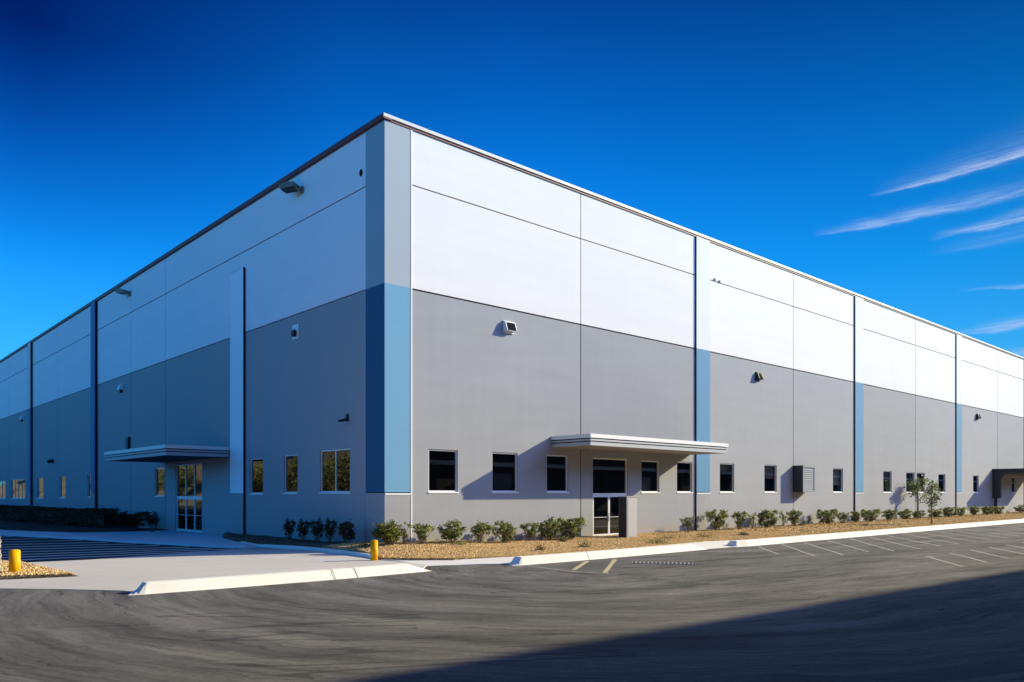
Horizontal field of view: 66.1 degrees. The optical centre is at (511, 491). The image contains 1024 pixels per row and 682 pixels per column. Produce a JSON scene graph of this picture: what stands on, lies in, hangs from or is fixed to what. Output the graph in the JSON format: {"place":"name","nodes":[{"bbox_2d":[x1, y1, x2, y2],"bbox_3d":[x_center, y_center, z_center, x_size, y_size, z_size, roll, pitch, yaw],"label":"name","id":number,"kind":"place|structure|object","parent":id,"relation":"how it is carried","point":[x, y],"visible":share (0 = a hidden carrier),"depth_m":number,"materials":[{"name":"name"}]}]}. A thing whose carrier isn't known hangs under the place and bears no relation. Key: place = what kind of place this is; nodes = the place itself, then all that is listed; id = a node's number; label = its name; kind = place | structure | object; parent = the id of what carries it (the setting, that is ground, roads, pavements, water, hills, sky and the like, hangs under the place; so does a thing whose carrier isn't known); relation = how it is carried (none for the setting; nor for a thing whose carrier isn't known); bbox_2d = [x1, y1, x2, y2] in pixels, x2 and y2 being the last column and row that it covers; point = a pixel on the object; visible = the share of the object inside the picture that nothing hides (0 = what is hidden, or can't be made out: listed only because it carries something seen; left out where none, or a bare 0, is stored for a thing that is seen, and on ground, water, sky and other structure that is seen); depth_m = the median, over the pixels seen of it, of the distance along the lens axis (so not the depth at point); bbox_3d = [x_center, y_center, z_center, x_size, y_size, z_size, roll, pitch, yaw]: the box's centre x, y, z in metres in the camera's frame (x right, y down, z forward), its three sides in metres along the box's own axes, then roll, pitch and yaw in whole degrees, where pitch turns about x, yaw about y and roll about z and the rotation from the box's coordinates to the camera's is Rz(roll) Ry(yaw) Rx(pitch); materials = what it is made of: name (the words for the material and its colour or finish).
{"place":"outdoors","nodes":[
{"label":"outdoors","id":0,"kind":"place"},
{"bbox_2d":[0,560,72,575],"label":"gravel","id":1,"kind":"structure","parent":0,"point":[26,568],"depth_m":23.18,"materials":[{"name":"beige gravel"}]},
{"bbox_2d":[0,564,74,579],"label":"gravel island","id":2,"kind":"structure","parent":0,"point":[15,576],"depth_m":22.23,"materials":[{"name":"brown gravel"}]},
{"bbox_2d":[0,536,2,570],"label":"tree stump","id":3,"kind":"object","parent":2,"relation":"on","point":[1,568],"visible":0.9,"depth_m":23.18,"materials":[{"name":"wood"}]},
{"bbox_2d":[9,549,20,572],"bbox_3d":[-14.515,2.062,22.953,0.288,0.775,0.288,0,0,-42],"label":"bollard","id":4,"kind":"object","parent":2,"relation":"on","point":[14,560],"visible":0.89,"depth_m":22.84,"materials":[{"name":"yellow metal"}]},
{"bbox_2d":[0,548,425,591],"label":"driveway","id":5,"kind":"structure","parent":0,"point":[130,574],"depth_m":25.21,"materials":[{"name":"concrete"}]},
{"bbox_2d":[223,532,357,545],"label":"gravel","id":6,"kind":"structure","parent":0,"point":[263,539],"depth_m":36.16,"materials":[{"name":"brown gravel"}]},
{"bbox_2d":[0,523,1023,681],"bbox_3d":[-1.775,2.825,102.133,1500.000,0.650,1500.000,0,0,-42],"label":"asphalt ground","id":7,"kind":"structure","parent":0,"point":[900,613],"depth_m":15.18,"materials":[{"name":"grey asphalt"}]},
{"bbox_2d":[1,542,107,544],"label":"parking line","id":8,"kind":"object","parent":7,"relation":"on","point":[55,543],"visible":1,"depth_m":38.11,"materials":[{"name":"white paint"}]},
{"bbox_2d":[19,544,118,546],"bbox_3d":[-22.008,2.496,36.115,8.665,0.001,0.431,0,0,-23],"label":"parking line","id":9,"kind":"object","parent":7,"relation":"on","point":[68,545],"visible":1,"depth_m":36.69,"materials":[{"name":"white paint"}]},
{"bbox_2d":[1,545,158,549],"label":"parking line","id":10,"kind":"object","parent":7,"relation":"on","point":[77,547],"visible":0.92,"depth_m":35.37,"materials":[{"name":"paint"}]},
{"bbox_2d":[0,518,166,532],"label":"planting bed","id":11,"kind":"object","parent":7,"relation":"on","point":[18,525],"visible":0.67,"depth_m":54.11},
{"bbox_2d":[0,504,25,521],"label":"hedge","id":12,"kind":"object","parent":11,"relation":"on","point":[9,512],"visible":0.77,"depth_m":75.01,"materials":[{"name":"green plant"}]},
{"bbox_2d":[17,505,73,524],"bbox_3d":[-39.022,1.925,65.911,1.562,1.496,17.509,0,0,-42],"label":"hedge","id":13,"kind":"object","parent":11,"relation":"on","point":[55,515],"visible":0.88,"depth_m":64.80,"materials":[{"name":"green plant"}]},
{"bbox_2d":[65,508,89,525],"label":"hedge","id":14,"kind":"object","parent":11,"relation":"on","point":[77,517],"visible":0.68,"depth_m":57.00,"materials":[{"name":"green plant"}]},
{"bbox_2d":[84,508,119,527],"bbox_3d":[-28.111,1.757,53.975,1.482,1.475,3.889,0,0,-42],"label":"hedge","id":15,"kind":"object","parent":11,"relation":"on","point":[100,516],"visible":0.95,"depth_m":52.96,"materials":[{"name":"green plant"}]},
{"bbox_2d":[111,510,152,529],"bbox_3d":[-24.308,1.799,50.156,2.491,1.310,1.332,0,0,-39],"label":"shrub","id":16,"kind":"object","parent":11,"relation":"on","point":[125,519],"visible":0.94,"depth_m":49.87,"materials":[{"name":"green plant"}]},
{"bbox_2d":[143,510,159,531],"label":"shrub","id":17,"kind":"object","parent":11,"relation":"on","point":[152,520],"visible":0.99,"depth_m":47.12,"materials":[{"name":"green plant"}]},
{"bbox_2d":[1,547,177,552],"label":"parking line","id":18,"kind":"object","parent":7,"relation":"on","point":[97,549],"visible":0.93,"depth_m":34.14,"materials":[{"name":"paint"}]},
{"bbox_2d":[6,551,203,560],"bbox_3d":[-15.860,2.496,30.699,7.817,0.001,0.421,0,0,-38],"label":"parking line","id":19,"kind":"object","parent":7,"relation":"on","point":[101,556],"visible":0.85,"depth_m":30.43,"materials":[{"name":"paint"}]},
{"bbox_2d":[8,548,205,554],"bbox_3d":[-17.465,2.496,32.686,9.513,0.001,0.454,0,0,-30],"label":"parking line","id":20,"kind":"object","parent":7,"relation":"on","point":[113,551],"visible":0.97,"depth_m":32.99,"materials":[{"name":"paint"}]},
{"bbox_2d":[1,549,221,557],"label":"parking line","id":21,"kind":"object","parent":7,"relation":"on","point":[113,553],"visible":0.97,"depth_m":31.92,"materials":[{"name":"white paint"}]},
{"bbox_2d":[0,529,254,548],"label":"walkway","id":22,"kind":"structure","parent":7,"relation":"on","point":[177,538],"depth_m":41.61,"materials":[{"name":"concrete"}]},
{"bbox_2d":[129,563,430,594],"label":"kerb","id":23,"kind":"structure","parent":7,"relation":"on","point":[177,585],"depth_m":21.28,"materials":[{"name":"concrete"}]},
{"bbox_2d":[241,541,379,559],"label":"kerb","id":24,"kind":"structure","parent":7,"relation":"on","point":[354,553],"depth_m":32.01,"materials":[{"name":"concrete"}]},
{"bbox_2d":[371,540,377,560],"bbox_3d":[-4.822,2.072,27.530,0.248,0.795,0.248,0,0,-42],"label":"bollard","id":25,"kind":"object","parent":7,"relation":"on","point":[374,550],"visible":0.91,"depth_m":27.42,"materials":[{"name":"yellow metal"}]},
{"bbox_2d":[0,112,1023,542],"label":"warehouse","id":26,"kind":"structure","parent":7,"relation":"on","point":[406,272],"depth_m":41.94,"materials":[{"name":"grey paint"}]},
{"bbox_2d":[0,481,4,498],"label":"window","id":27,"kind":"structure","parent":26,"relation":"in","point":[2,483],"depth_m":90.37,"materials":[{"name":"glass"}]},
{"bbox_2d":[10,479,24,498],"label":"window","id":28,"kind":"structure","parent":26,"relation":"in","point":[17,485],"depth_m":83.74,"materials":[{"name":"beige glass"}]},
{"bbox_2d":[37,478,42,498],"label":"window","id":29,"kind":"structure","parent":26,"relation":"in","point":[40,480],"depth_m":76.30,"materials":[{"name":"beige glass"}]},
{"bbox_2d":[60,476,65,498],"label":"window","id":30,"kind":"structure","parent":26,"relation":"in","point":[62,478],"depth_m":69.74,"materials":[{"name":"beige glass"}]},
{"bbox_2d":[117,383,123,393],"bbox_3d":[-28.227,-7.460,56.691,0.300,0.720,0.520,0,0,-42],"label":"wall lamp","id":31,"kind":"object","parent":26,"relation":"attached to","point":[120,388],"visible":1,"depth_m":56.57,"materials":[{"name":"white metal"}]},
{"bbox_2d":[114,288,130,297],"bbox_3d":[-27.386,-13.996,55.444,1.196,0.716,0.505,0,0,19],"label":"floodlight","id":32,"kind":"object","parent":26,"relation":"attached to","point":[121,291],"visible":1,"depth_m":55.34,"materials":[{"name":"metal"}]},
{"bbox_2d":[125,437,129,448],"bbox_3d":[-27.205,-3.125,55.661,0.175,1.550,0.660,0,0,-42],"label":"wall box","id":33,"kind":"object","parent":26,"relation":"attached to","point":[127,442],"visible":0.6,"depth_m":55.44,"materials":[{"name":"metal"}]},
{"bbox_2d":[154,467,164,496],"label":"window","id":34,"kind":"structure","parent":26,"relation":"in","point":[161,470],"depth_m":51.50,"materials":[{"name":"white metal"}]},
{"bbox_2d":[249,458,263,494],"bbox_3d":[-13.055,-0.792,40.319,0.160,1.875,1.660,0,0,-42],"label":"window","id":35,"kind":"structure","parent":26,"relation":"in","point":[252,493],"depth_m":40.87,"materials":[{"name":"white metal"}]},
{"bbox_2d":[283,454,297,493],"bbox_3d":[-10.517,-0.842,37.531,0.160,1.895,1.480,0,0,-42],"label":"window","id":36,"kind":"structure","parent":26,"relation":"in","point":[286,492],"depth_m":38.01,"materials":[{"name":"white metal"}]},
{"bbox_2d":[279,181,303,197],"bbox_3d":[-10.219,-14.043,36.587,1.189,0.708,0.513,0,0,20],"label":"floodlight","id":37,"kind":"object","parent":26,"relation":"attached to","point":[286,187],"visible":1,"depth_m":36.48,"materials":[{"name":"metal"}]},
{"bbox_2d":[291,324,298,339],"bbox_3d":[-10.251,-7.550,37.016,0.200,0.680,0.620,0,0,-42],"label":"wall lamp","id":38,"kind":"object","parent":26,"relation":"attached to","point":[295,332],"visible":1,"depth_m":36.95,"materials":[{"name":"white metal"}]},
{"bbox_2d":[319,448,349,493],"bbox_3d":[-7.737,-0.897,34.477,0.160,1.945,2.660,0,0,-42],"label":"window","id":39,"kind":"structure","parent":26,"relation":"in","point":[322,492],"depth_m":34.49,"materials":[{"name":"white metal"}]},
{"bbox_2d":[338,414,348,421],"bbox_3d":[-7.180,-3.150,33.456,0.450,0.380,0.180,0,0,-42],"label":"security camera","id":40,"kind":"object","parent":26,"relation":"attached to","point":[346,418],"visible":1,"depth_m":33.49,"materials":[{"name":"metal"}]},
{"bbox_2d":[428,449,458,492],"bbox_3d":[-2.955,-0.877,33.516,1.620,1.865,0.160,0,0,-42],"label":"window","id":41,"kind":"structure","parent":26,"relation":"in","point":[455,451],"depth_m":33.92,"materials":[{"name":"white metal"}]},
{"bbox_2d":[492,452,518,492],"bbox_3d":[-0.351,-0.872,35.885,1.620,1.855,0.160,0,0,-42],"label":"window","id":42,"kind":"structure","parent":26,"relation":"in","point":[515,491],"depth_m":36.32,"materials":[{"name":"white metal"}]},
{"bbox_2d":[503,320,516,334],"bbox_3d":[-0.079,-7.520,35.853,0.620,0.560,0.315,0,0,-42],"label":"wall lamp","id":43,"kind":"object","parent":26,"relation":"attached to","point":[509,327],"visible":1,"depth_m":35.76,"materials":[{"name":"white metal"}]},
{"bbox_2d":[546,455,568,492],"bbox_3d":[2.178,-0.867,38.187,1.540,1.845,0.160,0,0,-42],"label":"window","id":44,"kind":"structure","parent":26,"relation":"in","point":[565,491],"depth_m":38.63,"materials":[{"name":"white metal"}]},
{"bbox_2d":[641,460,659,492],"bbox_3d":[7.550,-0.817,43.078,1.630,1.785,0.160,0,0,-42],"label":"window","id":45,"kind":"structure","parent":26,"relation":"in","point":[657,491],"depth_m":43.59,"materials":[{"name":"white metal"}]},
{"bbox_2d":[677,462,692,492],"bbox_3d":[9.891,-0.827,45.208,1.560,1.805,0.160,0,0,-42],"label":"window","id":46,"kind":"structure","parent":26,"relation":"in","point":[690,491],"depth_m":45.71,"materials":[{"name":"white metal"}]},
{"bbox_2d":[720,463,734,492],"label":"window","id":47,"kind":"structure","parent":26,"relation":"in","point":[722,465],"depth_m":48.39,"materials":[{"name":"black glass"}]},
{"bbox_2d":[755,372,763,380],"bbox_3d":[15.866,-7.400,50.366,0.520,0.560,0.315,0,0,-42],"label":"wall lamp","id":48,"kind":"object","parent":26,"relation":"attached to","point":[758,376],"visible":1,"depth_m":50.29,"materials":[{"name":"metal"}]},
{"bbox_2d":[764,465,776,492],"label":"window","id":49,"kind":"structure","parent":26,"relation":"in","point":[768,469],"depth_m":51.91,"materials":[{"name":"black glass"}]},
{"bbox_2d":[793,465,815,491],"bbox_3d":[20.009,-0.895,53.836,1.720,1.810,0.760,0,0,-42],"label":"louvred vent box","id":50,"kind":"object","parent":26,"relation":"attached to","point":[803,478],"visible":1,"depth_m":53.38,"materials":[{"name":"grey metal"}]},
{"bbox_2d":[833,468,843,492],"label":"window","id":51,"kind":"structure","parent":26,"relation":"in","point":[836,471],"depth_m":58.36,"materials":[{"name":"black glass"}]},
{"bbox_2d":[883,471,891,492],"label":"window","id":52,"kind":"structure","parent":26,"relation":"in","point":[885,473],"depth_m":64.28,"materials":[{"name":"black glass"}]},
{"bbox_2d":[572,561,588,569],"bbox_3d":[2.355,2.496,26.821,0.175,0.001,3.256,0,0,13],"label":"parking line","id":53,"kind":"object","parent":7,"relation":"on","point":[580,565],"visible":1,"depth_m":26.71,"materials":[{"name":"beige paint"}]},
{"bbox_2d":[508,544,705,565],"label":"kerb","id":54,"kind":"structure","parent":7,"relation":"on","point":[561,557],"depth_m":29.52,"materials":[{"name":"concrete"}]},
{"bbox_2d":[602,559,616,572],"bbox_3d":[3.346,2.496,26.743,0.171,0.001,4.876,0,0,11],"label":"parking line","id":55,"kind":"object","parent":7,"relation":"on","point":[609,566],"visible":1,"depth_m":26.35,"materials":[{"name":"beige paint"}]},
{"bbox_2d":[223,514,1023,559],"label":"gravel bed","id":56,"kind":"object","parent":7,"relation":"on","point":[340,548],"visible":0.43,"depth_m":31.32,"materials":[{"name":"beige gravel"}]},
{"bbox_2d":[282,518,295,539],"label":"shrub","id":57,"kind":"object","parent":56,"relation":"on","point":[288,528],"visible":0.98,"depth_m":35.65,"materials":[{"name":"green plant"}]},
{"bbox_2d":[295,517,309,541],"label":"shrub","id":58,"kind":"object","parent":56,"relation":"on","point":[302,530],"visible":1,"depth_m":34.68,"materials":[{"name":"green plant"}]},
{"bbox_2d":[309,516,324,542],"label":"shrub","id":59,"kind":"object","parent":56,"relation":"on","point":[318,529],"visible":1,"depth_m":33.62,"materials":[{"name":"green plant"}]},
{"bbox_2d":[323,515,336,542],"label":"shrub","id":60,"kind":"object","parent":56,"relation":"on","point":[329,530],"visible":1,"depth_m":32.95,"materials":[{"name":"green plant"}]},
{"bbox_2d":[335,519,356,542],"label":"shrub","id":61,"kind":"object","parent":56,"relation":"on","point":[349,534],"visible":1,"depth_m":31.78,"materials":[{"name":"green plant"}]},
{"bbox_2d":[370,519,403,544],"bbox_3d":[-4.783,1.585,30.703,1.296,1.091,1.606,0,0,25],"label":"shrub","id":62,"kind":"object","parent":56,"relation":"on","point":[383,534],"visible":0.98,"depth_m":30.47,"materials":[{"name":"green plant"}]},
{"bbox_2d":[399,521,411,544],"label":"shrub","id":63,"kind":"object","parent":56,"relation":"on","point":[405,534],"visible":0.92,"depth_m":30.99,"materials":[{"name":"green plant"}]},
{"bbox_2d":[412,522,436,543],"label":"shrub","id":64,"kind":"object","parent":56,"relation":"on","point":[419,528],"visible":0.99,"depth_m":31.49,"materials":[{"name":"green plant"}]},
{"bbox_2d":[436,519,467,541],"bbox_3d":[-2.365,1.635,32.718,1.205,1.124,1.699,0,0,41],"label":"shrub","id":65,"kind":"object","parent":56,"relation":"on","point":[449,533],"visible":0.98,"depth_m":32.46,"materials":[{"name":"green plant"}]},
{"bbox_2d":[450,540,469,544],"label":"dry weed","id":66,"kind":"object","parent":56,"relation":"on","point":[460,541],"visible":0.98,"depth_m":32.10,"materials":[{"name":"brown plant"}]},
{"bbox_2d":[469,520,494,542],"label":"shrub","id":67,"kind":"object","parent":56,"relation":"on","point":[480,528],"visible":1,"depth_m":33.46,"materials":[{"name":"green plant"}]},
{"bbox_2d":[490,520,516,542],"bbox_3d":[-0.312,1.742,34.655,1.266,1.095,1.186,0,0,41],"label":"shrub","id":68,"kind":"object","parent":56,"relation":"on","point":[504,528],"visible":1,"depth_m":34.45,"materials":[{"name":"green plant"}]},
{"bbox_2d":[519,522,539,540],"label":"shrub","id":69,"kind":"object","parent":56,"relation":"on","point":[532,532],"visible":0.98,"depth_m":35.65,"materials":[{"name":"green plant"}]},
{"bbox_2d":[538,517,561,540],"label":"shrub","id":70,"kind":"object","parent":56,"relation":"on","point":[549,525],"visible":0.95,"depth_m":36.41,"materials":[{"name":"green plant"}]},
{"bbox_2d":[555,516,586,539],"bbox_3d":[2.725,1.728,37.379,1.415,1.207,1.813,0,0,38],"label":"shrub","id":71,"kind":"object","parent":56,"relation":"on","point":[570,525],"visible":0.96,"depth_m":37.30,"materials":[{"name":"green plant"}]},
{"bbox_2d":[578,538,591,546],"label":"dry weed","id":72,"kind":"object","parent":56,"relation":"on","point":[585,543],"visible":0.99,"depth_m":32.95,"materials":[{"name":"brown plant"}]},
{"bbox_2d":[618,496,637,537],"bbox_3d":[5.837,1.280,39.598,0.930,2.140,0.560,0,0,-42],"label":"utility cabinet","id":73,"kind":"object","parent":56,"relation":"on","point":[628,516],"visible":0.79,"depth_m":39.33,"materials":[{"name":"metal"}]},
{"bbox_2d":[644,538,666,543],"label":"dry weed","id":74,"kind":"object","parent":56,"relation":"on","point":[657,541],"visible":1,"depth_m":35.43,"materials":[{"name":"brown plant"}]},
{"bbox_2d":[653,532,680,539],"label":"dry weed","id":75,"kind":"object","parent":56,"relation":"on","point":[667,536],"visible":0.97,"depth_m":38.54,"materials":[{"name":"brown plant"}]},
{"bbox_2d":[679,515,694,531],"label":"shrub","id":76,"kind":"object","parent":56,"relation":"on","point":[687,522],"visible":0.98,"depth_m":43.75,"materials":[{"name":"green plant"}]},
{"bbox_2d":[694,530,716,537],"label":"dry weed","id":77,"kind":"object","parent":56,"relation":"on","point":[705,535],"visible":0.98,"depth_m":40.25,"materials":[{"name":"brown plant"}]},
{"bbox_2d":[704,508,731,530],"bbox_3d":[11.842,1.627,45.767,1.810,1.389,1.234,0,0,-45],"label":"shrub","id":78,"kind":"object","parent":56,"relation":"on","point":[721,517],"visible":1,"depth_m":45.71,"materials":[{"name":"green plant"}]},
{"bbox_2d":[731,509,748,528],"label":"shrub","id":79,"kind":"object","parent":56,"relation":"on","point":[739,516],"visible":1,"depth_m":47.28,"materials":[{"name":"green plant"}]},
{"bbox_2d":[748,512,755,528],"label":"shrub","id":80,"kind":"object","parent":56,"relation":"on","point":[753,518],"visible":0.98,"depth_m":48.33,"materials":[{"name":"green plant"}]},
{"bbox_2d":[756,508,779,527],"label":"shrub","id":81,"kind":"object","parent":56,"relation":"on","point":[768,514],"visible":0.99,"depth_m":49.49,"materials":[{"name":"green plant"}]},
{"bbox_2d":[778,510,788,525],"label":"shrub","id":82,"kind":"object","parent":56,"relation":"on","point":[782,516],"visible":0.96,"depth_m":50.88,"materials":[{"name":"green plant"}]},
{"bbox_2d":[786,509,802,525],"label":"shrub","id":83,"kind":"object","parent":56,"relation":"on","point":[797,514],"visible":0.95,"depth_m":51.80,"materials":[{"name":"green plant"}]},
{"bbox_2d":[816,508,838,523],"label":"shrub","id":84,"kind":"object","parent":56,"relation":"on","point":[826,515],"visible":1,"depth_m":54.80,"materials":[{"name":"green plant"}]},
{"bbox_2d":[834,512,849,522],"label":"shrub","id":85,"kind":"object","parent":56,"relation":"on","point":[843,517],"visible":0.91,"depth_m":56.50,"materials":[{"name":"green plant"}]},
{"bbox_2d":[850,511,859,521],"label":"shrub","id":86,"kind":"object","parent":56,"relation":"on","point":[854,514],"visible":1,"depth_m":57.82,"materials":[{"name":"green plant"}]},
{"bbox_2d":[860,509,880,521],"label":"shrub","id":87,"kind":"object","parent":56,"relation":"on","point":[868,514],"visible":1,"depth_m":59.48,"materials":[{"name":"green plant"}]},
{"bbox_2d":[726,512,1023,533],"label":"gravel","id":88,"kind":"structure","parent":56,"relation":"on","point":[879,524],"depth_m":55.43,"materials":[{"name":"beige gravel"}]},
{"bbox_2d":[881,509,897,520],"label":"shrub","id":89,"kind":"object","parent":56,"relation":"on","point":[888,514],"visible":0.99,"depth_m":61.96,"materials":[{"name":"green plant"}]},
{"bbox_2d":[898,508,913,518],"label":"shrub","id":90,"kind":"object","parent":56,"relation":"on","point":[905,514],"visible":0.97,"depth_m":63.97,"materials":[{"name":"green plant"}]},
{"bbox_2d":[906,475,927,518],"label":"young tree","id":91,"kind":"object","parent":56,"relation":"on","point":[917,487],"visible":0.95,"depth_m":65.71,"materials":[{"name":"green plant"}]},
{"bbox_2d":[912,510,925,517],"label":"shrub","id":92,"kind":"object","parent":56,"relation":"on","point":[920,514],"visible":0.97,"depth_m":65.82,"materials":[{"name":"green plant"}]},
{"bbox_2d":[921,479,943,523],"bbox_3d":[29.961,0.798,56.218,1.565,3.465,1.215,0,0,8],"label":"young tree","id":93,"kind":"object","parent":56,"relation":"on","point":[929,488],"visible":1,"depth_m":56.19,"materials":[{"name":"green plant"}]},
{"bbox_2d":[928,507,942,516],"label":"shrub","id":94,"kind":"object","parent":56,"relation":"on","point":[935,512],"visible":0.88,"depth_m":68.16,"materials":[{"name":"green plant"}]},
{"bbox_2d":[942,507,959,516],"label":"shrub","id":95,"kind":"object","parent":56,"relation":"on","point":[946,511],"visible":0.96,"depth_m":70.63,"materials":[{"name":"green plant"}]},
{"bbox_2d":[955,507,965,515],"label":"shrub","id":96,"kind":"object","parent":56,"relation":"on","point":[962,509],"visible":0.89,"depth_m":72.45,"materials":[{"name":"green plant"}]},
{"bbox_2d":[965,505,979,514],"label":"shrub","id":97,"kind":"object","parent":56,"relation":"on","point":[973,510],"visible":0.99,"depth_m":74.75,"materials":[{"name":"green plant"}]},
{"bbox_2d":[981,506,995,513],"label":"shrub","id":98,"kind":"object","parent":56,"relation":"on","point":[988,509],"visible":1,"depth_m":77.63,"materials":[{"name":"green plant"}]},
{"bbox_2d":[992,506,1004,513],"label":"shrub","id":99,"kind":"object","parent":56,"relation":"on","point":[999,510],"visible":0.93,"depth_m":79.77,"materials":[{"name":"green plant"}]},
{"bbox_2d":[1013,504,1023,512],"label":"shrub","id":100,"kind":"object","parent":56,"relation":"on","point":[1019,508],"visible":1,"depth_m":84.73,"materials":[{"name":"green plant"}]},
{"bbox_2d":[632,561,692,563],"bbox_3d":[5.270,2.490,27.615,2.100,0.013,0.600,0,0,13],"label":"drain grate","id":101,"kind":"object","parent":7,"relation":"on","point":[662,562],"visible":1,"depth_m":27.72,"materials":[{"name":"grey metal"}]},
{"bbox_2d":[727,519,1023,546],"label":"kerb","id":102,"kind":"structure","parent":7,"relation":"on","point":[767,541],"depth_m":43.81,"materials":[{"name":"concrete"}]},
{"bbox_2d":[0,0,1023,359],"label":"sky","id":103,"kind":"structure","parent":0,"point":[872,149],"materials":[{"name":"blue"}]},
{"bbox_2d":[384,540,731,565],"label":"pavement","id":104,"kind":"structure","parent":0,"point":[704,545],"depth_m":27.50,"materials":[{"name":"concrete"}]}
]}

